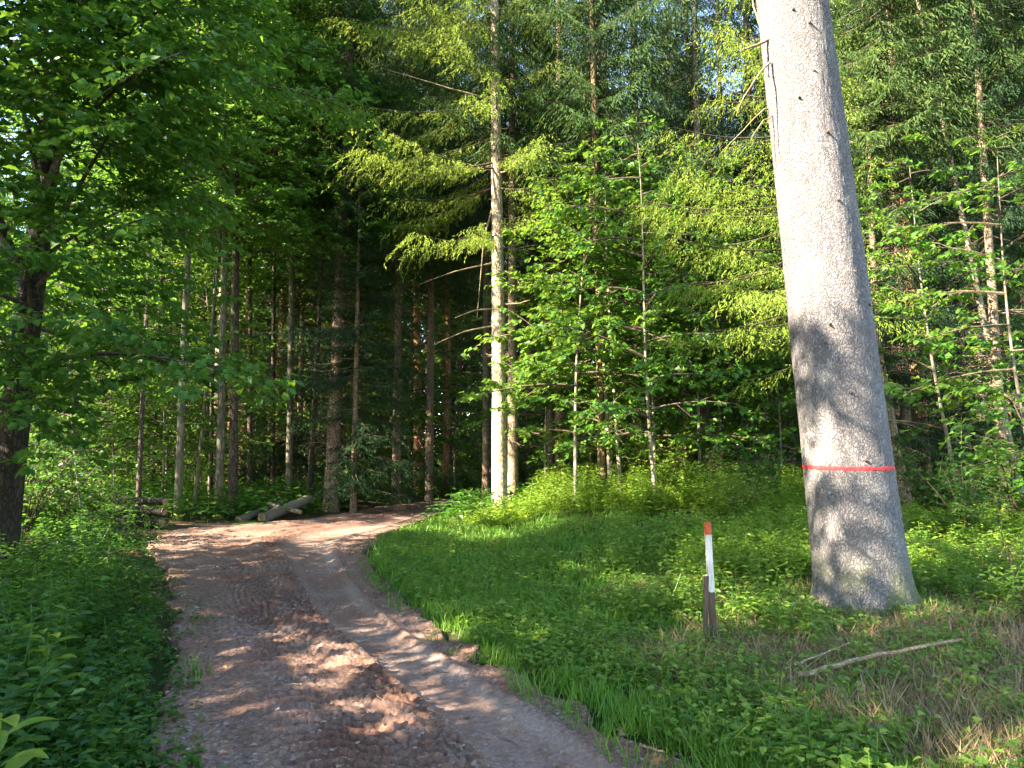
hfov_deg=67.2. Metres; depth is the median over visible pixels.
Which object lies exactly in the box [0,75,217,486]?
forest broadleaf tree
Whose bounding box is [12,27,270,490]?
slender broadleaf tree
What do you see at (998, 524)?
tree seedling
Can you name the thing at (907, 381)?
young spruce
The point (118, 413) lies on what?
understory sapling
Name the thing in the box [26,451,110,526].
shrub
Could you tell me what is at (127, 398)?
understory sapling
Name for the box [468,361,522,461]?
understory sapling
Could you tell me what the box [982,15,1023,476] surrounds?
forest spruce
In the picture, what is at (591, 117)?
spruce tree
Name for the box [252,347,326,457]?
understory sapling
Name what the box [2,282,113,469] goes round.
understory sapling
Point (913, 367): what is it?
spruce tree
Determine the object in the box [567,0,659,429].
forest spruce
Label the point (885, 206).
forest spruce
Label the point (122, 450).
shrub
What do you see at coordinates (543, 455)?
understory sapling
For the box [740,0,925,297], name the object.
tall spruce tree
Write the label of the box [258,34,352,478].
forest spruce
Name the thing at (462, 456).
forest shrub
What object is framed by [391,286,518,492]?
maple sapling
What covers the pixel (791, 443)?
maple sapling
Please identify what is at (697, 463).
shrub
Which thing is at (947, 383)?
maple sapling
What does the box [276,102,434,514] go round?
young spruce
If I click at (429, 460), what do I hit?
spruce tree
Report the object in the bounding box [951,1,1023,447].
forest spruce
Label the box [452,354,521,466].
understory sapling
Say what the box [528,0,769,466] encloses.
tall spruce tree
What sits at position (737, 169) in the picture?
spruce tree
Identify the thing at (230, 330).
forest spruce
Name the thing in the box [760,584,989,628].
undergrowth plants
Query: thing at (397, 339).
spruce tree
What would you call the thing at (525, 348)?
forest spruce
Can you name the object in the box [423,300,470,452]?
forest spruce
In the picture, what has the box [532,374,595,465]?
understory sapling
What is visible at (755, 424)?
understory sapling
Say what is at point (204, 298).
forest spruce
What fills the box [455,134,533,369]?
forest spruce
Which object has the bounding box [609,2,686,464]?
forest spruce
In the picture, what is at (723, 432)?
maple sapling
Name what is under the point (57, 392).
understory sapling
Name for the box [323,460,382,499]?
shrub
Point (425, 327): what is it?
forest spruce
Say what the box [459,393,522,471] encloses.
understory sapling
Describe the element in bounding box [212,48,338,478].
forest spruce
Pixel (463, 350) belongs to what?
forest spruce
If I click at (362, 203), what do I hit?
forest spruce
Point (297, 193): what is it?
slender broadleaf tree
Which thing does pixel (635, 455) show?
forest shrub
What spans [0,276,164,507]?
understory sapling
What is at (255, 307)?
forest broadleaf tree
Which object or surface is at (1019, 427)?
forest shrub
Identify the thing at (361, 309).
forest spruce
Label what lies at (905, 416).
tall spruce tree
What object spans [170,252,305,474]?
forest spruce
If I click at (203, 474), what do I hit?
forest shrub
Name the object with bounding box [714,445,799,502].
shrub
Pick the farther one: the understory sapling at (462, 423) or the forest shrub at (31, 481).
the understory sapling at (462, 423)
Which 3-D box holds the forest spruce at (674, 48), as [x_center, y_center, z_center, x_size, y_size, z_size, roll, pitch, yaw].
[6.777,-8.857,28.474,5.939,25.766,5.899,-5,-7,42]
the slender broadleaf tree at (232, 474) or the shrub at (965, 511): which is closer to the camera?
the shrub at (965, 511)
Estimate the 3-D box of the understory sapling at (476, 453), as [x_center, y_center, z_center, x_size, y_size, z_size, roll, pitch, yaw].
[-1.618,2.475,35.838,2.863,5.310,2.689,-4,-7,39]
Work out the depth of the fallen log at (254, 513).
19.02 m
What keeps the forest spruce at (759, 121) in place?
on the ground at (159, 671)
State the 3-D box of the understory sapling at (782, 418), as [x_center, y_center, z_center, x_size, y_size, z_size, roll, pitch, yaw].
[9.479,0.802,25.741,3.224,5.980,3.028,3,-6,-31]
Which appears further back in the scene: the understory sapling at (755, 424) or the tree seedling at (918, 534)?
the understory sapling at (755, 424)
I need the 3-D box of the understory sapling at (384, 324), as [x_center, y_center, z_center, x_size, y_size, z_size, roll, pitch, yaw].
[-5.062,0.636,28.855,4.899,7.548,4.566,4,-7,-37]
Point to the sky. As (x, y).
(14, 38)
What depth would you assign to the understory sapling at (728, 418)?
23.43 m
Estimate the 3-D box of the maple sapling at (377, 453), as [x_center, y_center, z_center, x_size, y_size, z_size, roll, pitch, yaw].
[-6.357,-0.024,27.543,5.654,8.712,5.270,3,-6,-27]
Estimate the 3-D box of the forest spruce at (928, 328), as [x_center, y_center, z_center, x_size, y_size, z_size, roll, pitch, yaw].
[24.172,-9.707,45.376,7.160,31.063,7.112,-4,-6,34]
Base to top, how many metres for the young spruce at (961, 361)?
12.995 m
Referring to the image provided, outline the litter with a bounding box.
[118,501,1023,767]
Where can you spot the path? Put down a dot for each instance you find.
(410, 673)
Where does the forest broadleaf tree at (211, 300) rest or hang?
on the ground at (159, 671)
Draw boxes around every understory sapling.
[0,224,162,504]
[0,273,137,523]
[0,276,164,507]
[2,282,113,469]
[32,285,205,503]
[34,347,114,469]
[50,358,147,484]
[57,357,151,501]
[59,307,174,457]
[70,307,158,480]
[87,290,255,497]
[92,300,228,516]
[109,209,308,499]
[114,301,259,478]
[133,341,203,455]
[143,343,245,497]
[188,306,287,455]
[225,369,284,476]
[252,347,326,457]
[283,277,426,474]
[340,302,451,484]
[344,353,410,467]
[364,347,425,482]
[369,303,460,459]
[434,339,507,458]
[434,366,507,485]
[449,381,507,479]
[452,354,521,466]
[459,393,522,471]
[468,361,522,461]
[481,342,545,459]
[506,375,544,484]
[507,347,588,479]
[518,235,680,468]
[518,386,581,472]
[524,386,583,469]
[527,344,594,454]
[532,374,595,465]
[553,170,765,467]
[554,355,623,464]
[565,267,681,461]
[596,303,680,450]
[598,171,800,474]
[649,207,796,469]
[650,318,715,448]
[659,202,794,462]
[687,298,798,461]
[692,244,801,479]
[693,366,778,459]
[721,308,799,465]
[721,384,794,462]
[745,334,800,463]
[907,316,991,462]
[929,300,1022,446]
[951,277,1023,466]
[965,285,1023,444]
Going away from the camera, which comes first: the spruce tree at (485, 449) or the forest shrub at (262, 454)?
the spruce tree at (485, 449)
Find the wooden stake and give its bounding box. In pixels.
[703,576,708,644]
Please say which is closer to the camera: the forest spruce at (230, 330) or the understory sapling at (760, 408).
the understory sapling at (760, 408)
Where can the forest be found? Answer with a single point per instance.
(437, 464)
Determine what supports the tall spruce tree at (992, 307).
on the ground at (159, 671)
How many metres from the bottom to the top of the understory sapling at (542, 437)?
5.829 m
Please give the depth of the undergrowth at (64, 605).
5.38 m
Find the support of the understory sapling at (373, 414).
on the ground at (159, 671)
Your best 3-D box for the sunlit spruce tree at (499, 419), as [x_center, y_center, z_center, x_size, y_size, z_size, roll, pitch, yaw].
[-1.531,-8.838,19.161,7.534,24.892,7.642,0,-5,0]
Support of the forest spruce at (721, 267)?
on the ground at (159, 671)
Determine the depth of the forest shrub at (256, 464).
25.47 m
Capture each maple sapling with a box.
[256,262,421,476]
[320,259,482,494]
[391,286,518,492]
[454,146,690,498]
[462,253,612,479]
[483,164,711,470]
[517,115,761,504]
[546,146,754,459]
[617,160,797,468]
[655,157,800,470]
[853,132,1023,502]
[872,124,1023,487]
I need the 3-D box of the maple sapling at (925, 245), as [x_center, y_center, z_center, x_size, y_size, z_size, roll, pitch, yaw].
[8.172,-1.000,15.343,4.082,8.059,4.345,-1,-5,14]
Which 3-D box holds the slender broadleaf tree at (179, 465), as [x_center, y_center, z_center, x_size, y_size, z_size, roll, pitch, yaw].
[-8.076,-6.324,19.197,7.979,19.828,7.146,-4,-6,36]
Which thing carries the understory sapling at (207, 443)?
on the ground at (159, 671)
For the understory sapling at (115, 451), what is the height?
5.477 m
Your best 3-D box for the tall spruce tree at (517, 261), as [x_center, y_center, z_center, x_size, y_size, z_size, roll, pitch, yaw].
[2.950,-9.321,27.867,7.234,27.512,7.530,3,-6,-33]
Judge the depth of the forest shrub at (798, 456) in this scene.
22.43 m
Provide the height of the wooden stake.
0.729 m
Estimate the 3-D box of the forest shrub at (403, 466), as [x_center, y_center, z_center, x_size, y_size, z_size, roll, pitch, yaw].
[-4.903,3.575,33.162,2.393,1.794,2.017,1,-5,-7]
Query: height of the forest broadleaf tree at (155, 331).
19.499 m
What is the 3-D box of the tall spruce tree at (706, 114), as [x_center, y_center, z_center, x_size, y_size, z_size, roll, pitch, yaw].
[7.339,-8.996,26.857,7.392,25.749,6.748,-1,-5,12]
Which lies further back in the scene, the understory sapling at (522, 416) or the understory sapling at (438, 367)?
the understory sapling at (522, 416)
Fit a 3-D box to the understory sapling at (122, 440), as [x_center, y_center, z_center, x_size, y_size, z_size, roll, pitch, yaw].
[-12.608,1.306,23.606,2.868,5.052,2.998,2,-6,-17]
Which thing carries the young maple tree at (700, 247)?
on the ground at (159, 671)
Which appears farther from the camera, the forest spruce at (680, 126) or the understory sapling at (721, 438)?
the forest spruce at (680, 126)
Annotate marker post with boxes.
[704,522,716,639]
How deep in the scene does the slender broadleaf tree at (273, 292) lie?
24.89 m
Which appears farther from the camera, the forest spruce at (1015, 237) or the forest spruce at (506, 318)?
the forest spruce at (506, 318)
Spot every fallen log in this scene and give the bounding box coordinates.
[114,515,165,527]
[115,505,166,516]
[116,496,166,504]
[235,500,283,520]
[258,495,314,520]
[266,503,301,513]
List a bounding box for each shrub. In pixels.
[21,433,97,537]
[25,439,98,495]
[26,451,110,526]
[76,442,137,466]
[83,479,144,525]
[99,453,147,484]
[186,445,243,481]
[206,431,309,490]
[253,434,285,476]
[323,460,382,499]
[344,451,387,492]
[373,446,424,479]
[411,464,464,500]
[435,440,476,475]
[436,446,464,466]
[439,447,491,487]
[449,464,481,489]
[507,450,541,483]
[544,423,629,479]
[572,415,672,471]
[611,442,676,478]
[613,438,663,470]
[625,421,722,490]
[656,424,749,467]
[665,443,743,491]
[697,472,774,523]
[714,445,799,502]
[738,437,800,465]
[777,407,801,472]
[892,446,979,514]
[899,397,980,483]
[910,463,1018,539]
[944,429,1023,522]
[989,426,1023,475]
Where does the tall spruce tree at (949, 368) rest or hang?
on the ground at (159, 671)
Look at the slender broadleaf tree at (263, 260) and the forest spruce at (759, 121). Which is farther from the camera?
the forest spruce at (759, 121)
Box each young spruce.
[229,122,372,495]
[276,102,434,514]
[762,0,994,471]
[884,15,1023,500]
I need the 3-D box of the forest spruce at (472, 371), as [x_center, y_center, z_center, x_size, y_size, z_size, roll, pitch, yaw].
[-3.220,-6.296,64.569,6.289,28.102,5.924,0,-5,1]
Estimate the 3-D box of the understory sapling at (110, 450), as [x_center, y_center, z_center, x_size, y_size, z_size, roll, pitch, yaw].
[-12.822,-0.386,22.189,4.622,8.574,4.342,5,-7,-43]
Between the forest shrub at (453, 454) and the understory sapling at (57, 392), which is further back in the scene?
the forest shrub at (453, 454)
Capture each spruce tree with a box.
[247,0,453,511]
[298,0,591,517]
[328,0,478,502]
[351,0,491,500]
[384,0,507,495]
[404,0,628,499]
[409,0,569,502]
[432,0,675,474]
[461,0,643,479]
[488,0,692,459]
[492,0,722,500]
[518,0,923,623]
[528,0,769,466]
[578,0,780,468]
[599,0,943,404]
[647,0,782,473]
[673,0,833,475]
[711,0,878,472]
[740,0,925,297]
[758,0,1023,508]
[830,0,1023,496]
[832,0,1023,501]
[854,0,1023,501]
[855,4,1023,479]
[883,0,1023,504]
[887,0,1023,489]
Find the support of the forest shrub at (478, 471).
on the ground at (159, 671)
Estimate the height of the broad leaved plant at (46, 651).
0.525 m
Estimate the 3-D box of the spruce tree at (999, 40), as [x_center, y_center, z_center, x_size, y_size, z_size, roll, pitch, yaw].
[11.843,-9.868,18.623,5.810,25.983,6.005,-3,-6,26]
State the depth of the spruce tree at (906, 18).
16.67 m
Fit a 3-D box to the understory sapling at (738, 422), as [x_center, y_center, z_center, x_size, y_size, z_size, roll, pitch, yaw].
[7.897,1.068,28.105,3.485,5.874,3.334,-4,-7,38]
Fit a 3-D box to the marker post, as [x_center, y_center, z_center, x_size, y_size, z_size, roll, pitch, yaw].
[1.672,1.748,6.461,0.048,1.165,0.047,0,-5,-20]
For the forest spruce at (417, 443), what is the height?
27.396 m
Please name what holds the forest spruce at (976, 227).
on the ground at (159, 671)
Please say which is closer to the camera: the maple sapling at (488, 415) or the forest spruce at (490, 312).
the maple sapling at (488, 415)
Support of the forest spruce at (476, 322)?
on the ground at (159, 671)
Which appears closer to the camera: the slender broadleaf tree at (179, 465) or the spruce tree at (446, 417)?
the slender broadleaf tree at (179, 465)
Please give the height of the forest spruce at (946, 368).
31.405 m
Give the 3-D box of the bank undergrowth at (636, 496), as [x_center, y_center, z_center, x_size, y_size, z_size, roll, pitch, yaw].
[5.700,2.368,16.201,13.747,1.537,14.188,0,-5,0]
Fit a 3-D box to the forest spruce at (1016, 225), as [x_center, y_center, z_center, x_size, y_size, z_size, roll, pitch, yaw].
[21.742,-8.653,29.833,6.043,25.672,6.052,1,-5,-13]
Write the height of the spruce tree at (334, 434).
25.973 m
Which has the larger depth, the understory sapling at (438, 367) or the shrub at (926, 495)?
the understory sapling at (438, 367)
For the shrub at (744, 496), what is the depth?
13.97 m
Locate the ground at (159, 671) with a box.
[5,457,1023,767]
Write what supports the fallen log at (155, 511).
on the fallen log at (143, 522)
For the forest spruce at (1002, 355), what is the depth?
42.53 m
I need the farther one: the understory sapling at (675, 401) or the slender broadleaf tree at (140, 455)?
the understory sapling at (675, 401)
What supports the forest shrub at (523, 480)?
on the ground at (159, 671)
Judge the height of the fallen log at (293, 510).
0.260 m
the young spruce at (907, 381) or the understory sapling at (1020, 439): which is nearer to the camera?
the young spruce at (907, 381)
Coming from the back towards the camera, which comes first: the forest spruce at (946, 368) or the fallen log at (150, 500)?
the forest spruce at (946, 368)
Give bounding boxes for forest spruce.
[139,1,357,494]
[168,9,306,484]
[168,253,255,484]
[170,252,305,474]
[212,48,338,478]
[229,257,278,334]
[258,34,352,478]
[261,6,403,486]
[264,291,331,411]
[306,27,406,440]
[323,1,427,476]
[327,3,426,477]
[336,0,459,484]
[351,0,482,490]
[355,28,426,472]
[402,233,482,461]
[409,5,506,481]
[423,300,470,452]
[424,240,482,449]
[434,133,505,437]
[442,302,504,444]
[450,131,522,476]
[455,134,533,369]
[463,125,536,474]
[488,7,575,484]
[503,3,582,463]
[505,66,593,469]
[505,263,541,471]
[544,33,630,471]
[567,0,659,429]
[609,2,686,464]
[619,0,745,283]
[627,1,734,417]
[647,7,678,445]
[668,65,739,322]
[725,14,785,419]
[830,0,960,342]
[830,0,992,430]
[831,1,948,346]
[857,0,1023,480]
[878,6,1023,437]
[881,201,938,430]
[919,230,996,438]
[924,22,1023,469]
[934,250,1019,437]
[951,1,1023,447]
[953,203,1020,335]
[981,244,1011,472]
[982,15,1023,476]
[994,42,1023,298]
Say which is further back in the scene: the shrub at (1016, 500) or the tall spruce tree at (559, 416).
the tall spruce tree at (559, 416)
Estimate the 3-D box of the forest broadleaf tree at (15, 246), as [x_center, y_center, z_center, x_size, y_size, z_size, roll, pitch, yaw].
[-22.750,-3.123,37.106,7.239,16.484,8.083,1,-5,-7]
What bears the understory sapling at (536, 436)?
on the ground at (159, 671)
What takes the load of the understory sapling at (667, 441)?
on the ground at (159, 671)
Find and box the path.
[145,497,693,767]
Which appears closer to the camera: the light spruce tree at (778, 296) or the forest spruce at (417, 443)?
the light spruce tree at (778, 296)
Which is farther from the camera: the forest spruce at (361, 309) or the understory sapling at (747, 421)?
the forest spruce at (361, 309)
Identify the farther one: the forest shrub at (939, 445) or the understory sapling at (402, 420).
the understory sapling at (402, 420)
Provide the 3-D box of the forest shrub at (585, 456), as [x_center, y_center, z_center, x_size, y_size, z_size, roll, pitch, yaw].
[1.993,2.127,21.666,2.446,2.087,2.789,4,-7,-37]
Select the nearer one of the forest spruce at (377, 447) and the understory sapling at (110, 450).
the understory sapling at (110, 450)
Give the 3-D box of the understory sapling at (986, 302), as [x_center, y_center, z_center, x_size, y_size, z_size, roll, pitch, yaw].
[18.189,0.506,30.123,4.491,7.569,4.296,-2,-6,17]
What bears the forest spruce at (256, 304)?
on the ground at (159, 671)
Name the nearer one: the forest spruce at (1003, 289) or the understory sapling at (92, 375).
the understory sapling at (92, 375)
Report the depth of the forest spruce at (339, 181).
32.01 m
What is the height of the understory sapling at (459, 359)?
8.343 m
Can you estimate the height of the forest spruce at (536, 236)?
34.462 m
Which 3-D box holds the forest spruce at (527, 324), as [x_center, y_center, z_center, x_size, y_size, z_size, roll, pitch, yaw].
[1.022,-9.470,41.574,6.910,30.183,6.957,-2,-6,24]
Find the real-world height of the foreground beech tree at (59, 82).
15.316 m
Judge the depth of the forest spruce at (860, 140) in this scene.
27.53 m
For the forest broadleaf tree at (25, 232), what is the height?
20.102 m
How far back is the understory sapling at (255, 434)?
32.48 m
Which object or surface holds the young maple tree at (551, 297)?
on the ground at (159, 671)
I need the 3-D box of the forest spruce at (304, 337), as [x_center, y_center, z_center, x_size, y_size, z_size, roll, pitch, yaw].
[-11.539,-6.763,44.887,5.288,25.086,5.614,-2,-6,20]
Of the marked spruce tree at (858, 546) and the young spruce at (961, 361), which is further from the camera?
the young spruce at (961, 361)
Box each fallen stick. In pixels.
[640,743,663,752]
[793,642,850,666]
[795,638,961,677]
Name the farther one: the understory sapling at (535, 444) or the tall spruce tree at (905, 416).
the understory sapling at (535, 444)
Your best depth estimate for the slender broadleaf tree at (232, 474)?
20.18 m
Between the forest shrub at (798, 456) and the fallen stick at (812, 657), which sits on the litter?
the fallen stick at (812, 657)
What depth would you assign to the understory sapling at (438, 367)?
34.64 m
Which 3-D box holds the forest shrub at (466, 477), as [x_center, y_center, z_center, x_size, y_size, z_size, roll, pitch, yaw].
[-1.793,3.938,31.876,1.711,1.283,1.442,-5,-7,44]
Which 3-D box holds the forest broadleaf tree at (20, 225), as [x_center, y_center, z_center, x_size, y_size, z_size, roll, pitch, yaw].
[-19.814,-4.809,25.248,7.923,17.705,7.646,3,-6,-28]
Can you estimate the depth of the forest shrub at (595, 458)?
24.82 m
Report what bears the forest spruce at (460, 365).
on the ground at (159, 671)
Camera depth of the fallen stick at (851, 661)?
5.26 m
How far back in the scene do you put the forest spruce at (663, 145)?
56.27 m
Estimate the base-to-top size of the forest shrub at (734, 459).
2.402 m
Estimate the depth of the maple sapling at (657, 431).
22.73 m
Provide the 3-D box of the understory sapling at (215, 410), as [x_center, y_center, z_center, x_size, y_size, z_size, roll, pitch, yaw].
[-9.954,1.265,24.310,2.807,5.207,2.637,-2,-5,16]
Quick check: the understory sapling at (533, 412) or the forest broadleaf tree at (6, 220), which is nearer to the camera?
the forest broadleaf tree at (6, 220)
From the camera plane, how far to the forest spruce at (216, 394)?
26.11 m
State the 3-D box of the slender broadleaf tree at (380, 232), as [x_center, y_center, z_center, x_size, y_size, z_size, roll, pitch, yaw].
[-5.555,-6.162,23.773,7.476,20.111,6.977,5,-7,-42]
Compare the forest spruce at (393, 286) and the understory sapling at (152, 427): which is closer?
the understory sapling at (152, 427)
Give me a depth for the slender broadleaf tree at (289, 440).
22.69 m
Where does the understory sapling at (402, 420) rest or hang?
on the ground at (159, 671)
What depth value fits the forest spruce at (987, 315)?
41.82 m
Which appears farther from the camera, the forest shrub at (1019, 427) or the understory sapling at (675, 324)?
the forest shrub at (1019, 427)
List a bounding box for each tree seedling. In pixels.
[902,512,936,551]
[974,496,1023,594]
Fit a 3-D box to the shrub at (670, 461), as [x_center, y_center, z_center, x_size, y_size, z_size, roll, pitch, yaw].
[3.464,1.810,17.437,2.219,1.858,2.482,4,-7,-38]
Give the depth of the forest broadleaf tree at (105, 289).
42.77 m
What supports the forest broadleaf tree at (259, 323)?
on the ground at (159, 671)
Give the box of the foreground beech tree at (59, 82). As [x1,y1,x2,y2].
[0,0,395,575]
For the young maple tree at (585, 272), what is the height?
8.951 m
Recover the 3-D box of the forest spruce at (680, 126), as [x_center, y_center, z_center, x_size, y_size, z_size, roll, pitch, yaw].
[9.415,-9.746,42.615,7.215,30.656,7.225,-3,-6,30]
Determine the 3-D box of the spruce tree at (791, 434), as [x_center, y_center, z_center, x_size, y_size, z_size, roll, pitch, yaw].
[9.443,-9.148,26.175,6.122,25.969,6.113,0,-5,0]
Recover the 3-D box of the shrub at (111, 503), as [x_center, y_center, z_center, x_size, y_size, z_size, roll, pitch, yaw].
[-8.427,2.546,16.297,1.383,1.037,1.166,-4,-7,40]
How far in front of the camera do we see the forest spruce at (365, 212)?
35.94 m
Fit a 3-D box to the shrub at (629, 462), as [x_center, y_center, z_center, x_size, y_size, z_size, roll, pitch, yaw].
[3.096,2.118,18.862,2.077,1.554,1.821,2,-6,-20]
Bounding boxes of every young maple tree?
[484,146,704,487]
[489,134,730,501]
[586,151,797,474]
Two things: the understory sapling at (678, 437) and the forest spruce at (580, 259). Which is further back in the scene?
the forest spruce at (580, 259)
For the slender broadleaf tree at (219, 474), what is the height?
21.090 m
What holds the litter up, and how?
on the ground at (159, 671)
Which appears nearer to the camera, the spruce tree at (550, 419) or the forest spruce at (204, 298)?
the spruce tree at (550, 419)
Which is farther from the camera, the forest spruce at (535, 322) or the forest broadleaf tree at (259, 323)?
the forest spruce at (535, 322)
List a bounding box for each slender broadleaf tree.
[0,0,341,520]
[7,0,309,516]
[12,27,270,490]
[58,0,379,515]
[60,0,372,517]
[95,0,338,500]
[106,0,366,518]
[130,4,389,492]
[179,0,378,493]
[184,0,436,495]
[216,0,455,495]
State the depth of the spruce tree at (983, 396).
24.06 m
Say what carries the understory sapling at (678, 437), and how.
on the ground at (159, 671)
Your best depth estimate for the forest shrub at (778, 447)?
28.53 m
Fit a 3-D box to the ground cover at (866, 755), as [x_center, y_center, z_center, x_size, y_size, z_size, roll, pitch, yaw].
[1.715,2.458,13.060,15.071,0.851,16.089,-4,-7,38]
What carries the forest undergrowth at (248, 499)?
on the ground at (159, 671)
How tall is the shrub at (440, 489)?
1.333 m
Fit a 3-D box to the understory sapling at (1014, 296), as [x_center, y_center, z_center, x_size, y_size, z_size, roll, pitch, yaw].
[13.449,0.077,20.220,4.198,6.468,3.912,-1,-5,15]
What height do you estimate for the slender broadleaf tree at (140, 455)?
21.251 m
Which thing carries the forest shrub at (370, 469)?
on the ground at (159, 671)
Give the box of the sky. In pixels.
[0,0,760,453]
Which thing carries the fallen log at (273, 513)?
on the ground at (159, 671)
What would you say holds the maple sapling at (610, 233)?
on the ground at (159, 671)
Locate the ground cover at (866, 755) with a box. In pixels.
[374,501,1023,767]
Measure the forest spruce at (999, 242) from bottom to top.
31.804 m
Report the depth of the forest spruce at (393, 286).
34.31 m
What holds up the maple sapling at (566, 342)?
on the ground at (159, 671)
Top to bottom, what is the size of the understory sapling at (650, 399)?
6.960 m
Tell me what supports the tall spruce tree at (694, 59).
on the ground at (159, 671)
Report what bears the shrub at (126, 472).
on the ground at (159, 671)
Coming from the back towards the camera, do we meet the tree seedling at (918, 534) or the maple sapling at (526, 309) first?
the maple sapling at (526, 309)
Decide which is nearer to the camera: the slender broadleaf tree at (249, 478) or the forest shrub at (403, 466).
the slender broadleaf tree at (249, 478)
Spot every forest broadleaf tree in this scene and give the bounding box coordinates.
[0,46,146,477]
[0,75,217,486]
[0,113,93,410]
[0,156,108,465]
[0,176,29,315]
[1,164,95,447]
[53,200,211,482]
[57,166,198,453]
[91,185,246,481]
[102,174,296,478]
[168,172,350,480]
[173,285,264,458]
[225,292,345,439]
[241,206,421,481]
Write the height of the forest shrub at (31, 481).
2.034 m
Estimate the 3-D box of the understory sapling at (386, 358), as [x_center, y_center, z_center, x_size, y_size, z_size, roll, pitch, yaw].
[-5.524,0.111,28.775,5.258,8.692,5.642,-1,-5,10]
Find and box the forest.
[1,50,1022,470]
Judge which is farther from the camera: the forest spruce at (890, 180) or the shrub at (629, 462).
the forest spruce at (890, 180)
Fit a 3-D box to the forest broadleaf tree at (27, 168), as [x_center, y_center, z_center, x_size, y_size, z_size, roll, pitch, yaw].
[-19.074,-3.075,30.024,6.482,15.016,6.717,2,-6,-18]
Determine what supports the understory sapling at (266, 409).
on the ground at (159, 671)
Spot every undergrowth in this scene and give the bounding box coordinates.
[0,498,429,767]
[25,465,1023,521]
[459,460,1023,580]
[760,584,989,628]
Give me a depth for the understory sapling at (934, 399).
29.36 m
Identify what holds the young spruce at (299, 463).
on the ground at (159, 671)
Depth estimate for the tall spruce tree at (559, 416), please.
23.38 m
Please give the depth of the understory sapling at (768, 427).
20.84 m
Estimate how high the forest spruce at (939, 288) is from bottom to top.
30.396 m
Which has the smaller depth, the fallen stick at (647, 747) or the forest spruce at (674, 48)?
the fallen stick at (647, 747)
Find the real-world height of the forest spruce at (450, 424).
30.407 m
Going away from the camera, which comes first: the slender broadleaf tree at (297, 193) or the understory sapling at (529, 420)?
the slender broadleaf tree at (297, 193)
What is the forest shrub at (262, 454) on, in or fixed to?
on the ground at (159, 671)
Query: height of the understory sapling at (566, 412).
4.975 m
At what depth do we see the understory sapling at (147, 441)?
19.20 m
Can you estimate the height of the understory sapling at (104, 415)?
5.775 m
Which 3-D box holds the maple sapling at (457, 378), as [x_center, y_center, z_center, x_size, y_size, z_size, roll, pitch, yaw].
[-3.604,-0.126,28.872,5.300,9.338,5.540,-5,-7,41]
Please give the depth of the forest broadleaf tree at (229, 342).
45.74 m
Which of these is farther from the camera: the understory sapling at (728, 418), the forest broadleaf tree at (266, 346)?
the forest broadleaf tree at (266, 346)
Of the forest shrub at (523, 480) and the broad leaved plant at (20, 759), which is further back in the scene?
the forest shrub at (523, 480)
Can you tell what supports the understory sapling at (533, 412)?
on the ground at (159, 671)
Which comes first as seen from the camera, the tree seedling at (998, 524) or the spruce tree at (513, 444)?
the tree seedling at (998, 524)
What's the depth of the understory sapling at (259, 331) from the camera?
34.58 m
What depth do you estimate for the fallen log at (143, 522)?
16.66 m
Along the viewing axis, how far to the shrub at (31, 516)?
13.23 m
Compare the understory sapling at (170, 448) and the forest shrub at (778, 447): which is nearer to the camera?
the forest shrub at (778, 447)
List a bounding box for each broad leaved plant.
[0,713,59,767]
[16,632,80,707]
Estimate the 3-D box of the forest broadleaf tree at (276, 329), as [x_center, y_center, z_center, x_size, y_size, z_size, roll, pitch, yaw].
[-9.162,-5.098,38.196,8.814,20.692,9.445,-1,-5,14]
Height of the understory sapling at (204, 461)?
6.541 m

